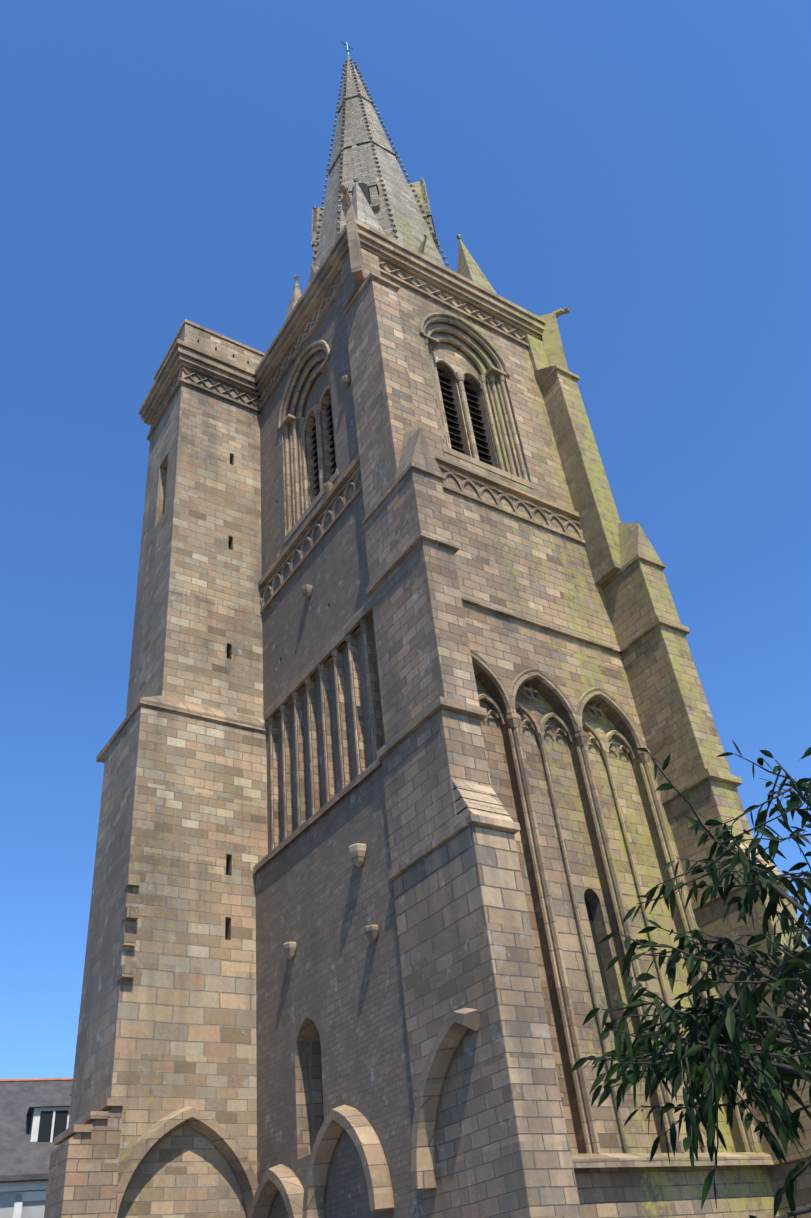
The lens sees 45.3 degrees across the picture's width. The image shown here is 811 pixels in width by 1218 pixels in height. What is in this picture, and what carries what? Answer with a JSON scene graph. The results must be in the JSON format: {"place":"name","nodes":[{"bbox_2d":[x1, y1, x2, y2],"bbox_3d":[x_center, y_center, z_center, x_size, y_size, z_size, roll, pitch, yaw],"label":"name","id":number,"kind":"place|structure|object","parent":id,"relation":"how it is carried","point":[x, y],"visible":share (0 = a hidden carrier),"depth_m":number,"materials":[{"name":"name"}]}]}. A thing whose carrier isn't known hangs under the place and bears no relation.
{"place":"outdoors","nodes":[
{"label":"outdoors","id":0,"kind":"place"},
{"bbox_2d":[0,1179,47,1217],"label":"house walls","id":1,"kind":"structure","parent":0,"point":[33,1209],"depth_m":25.65,"materials":[{"name":"white paint"}]},
{"bbox_2d":[0,1107,69,1217],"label":"window frames","id":2,"kind":"structure","parent":1,"relation":"in","point":[21,1198],"depth_m":25.87,"materials":[{"name":"white"}]},
{"bbox_2d":[37,1094,70,1141],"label":"window panes","id":3,"kind":"structure","parent":2,"relation":"in","point":[45,1126],"depth_m":27.55,"materials":[{"name":"black glass"}]},
{"bbox_2d":[0,1081,72,1181],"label":"roof","id":4,"kind":"structure","parent":1,"relation":"on","point":[22,1157],"depth_m":27.67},
{"bbox_2d":[0,1078,72,1081],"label":"roof ridge","id":5,"kind":"structure","parent":0,"point":[36,1079],"depth_m":30.06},
{"bbox_2d":[256,764,424,1217],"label":"wall","id":6,"kind":"structure","parent":0,"point":[323,901],"depth_m":19.96,"materials":[{"name":"grey stone"}]},
{"bbox_2d":[0,0,810,1078],"label":"sky","id":7,"kind":"structure","parent":0,"point":[641,169],"materials":[{"name":"blue"}]},
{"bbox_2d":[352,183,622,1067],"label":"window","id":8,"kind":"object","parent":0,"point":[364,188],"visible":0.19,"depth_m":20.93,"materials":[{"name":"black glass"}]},
{"bbox_2d":[259,258,778,1217],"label":"tower wall","id":9,"kind":"structure","parent":0,"point":[517,564],"depth_m":24.51,"materials":[{"name":"beige stone"}]},
{"bbox_2d":[342,248,810,1217],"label":"buttresses","id":10,"kind":"structure","parent":9,"relation":"attached to","point":[466,940],"depth_m":19.71,"materials":[{"name":"beige stone"}]},
{"bbox_2d":[570,740,810,1217],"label":"tree","id":11,"kind":"object","parent":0,"point":[724,1078],"depth_m":4.89,"materials":[{"name":"green plant"}]},
{"bbox_3d":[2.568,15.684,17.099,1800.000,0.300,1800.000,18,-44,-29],"label":"ground","id":12,"kind":"structure","parent":0,"visible":0},
{"bbox_2d":[44,1106,122,1217],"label":"ruined wall stub","id":13,"kind":"object","parent":12,"relation":"on","point":[83,1176],"visible":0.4,"depth_m":18.43,"materials":[{"name":"stone"}]},
{"bbox_2d":[68,323,267,1217],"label":"stair turret","id":14,"kind":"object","parent":12,"relation":"on","point":[168,1028],"depth_m":24.19,"materials":[{"name":"stone"}]},
{"bbox_2d":[53,220,810,1217],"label":"stone moldings","id":15,"kind":"structure","parent":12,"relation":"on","point":[477,804],"depth_m":23.86,"materials":[{"name":"beige stone"}]},
{"bbox_2d":[316,54,444,267],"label":"spire","id":16,"kind":"structure","parent":15,"relation":"on","point":[411,227],"depth_m":41.17,"materials":[{"name":"grey stone"}]},
{"bbox_2d":[341,42,352,53],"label":"spire cross","id":17,"kind":"object","parent":16,"relation":"on","point":[347,51],"visible":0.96,"depth_m":51.98,"materials":[{"name":"teal metal"}]},
{"bbox_2d":[309,139,443,282],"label":"spire dormers","id":18,"kind":"object","parent":16,"relation":"attached to","point":[358,167],"visible":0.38,"depth_m":39.62,"materials":[{"name":"grey stone"}]},
{"bbox_2d":[308,59,451,283],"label":"spire crockets","id":19,"kind":"object","parent":16,"relation":"attached to","point":[376,158],"visible":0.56,"depth_m":43.10,"materials":[{"name":"grey stone"}]},
{"bbox_2d":[284,177,496,322],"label":"pinnacles","id":20,"kind":"object","parent":15,"relation":"on","point":[468,267],"visible":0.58,"depth_m":37.32,"materials":[{"name":"beige stone"}]},
{"bbox_2d":[311,368,491,495],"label":"louvers","id":21,"kind":"object","parent":15,"relation":"on","point":[447,391],"visible":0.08,"depth_m":30.83,"materials":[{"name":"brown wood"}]},
{"bbox_2d":[340,185,569,369],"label":"gargoyles","id":22,"kind":"object","parent":15,"relation":"on","point":[553,347],"visible":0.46,"depth_m":33.65,"materials":[{"name":"stone"}]}
]}

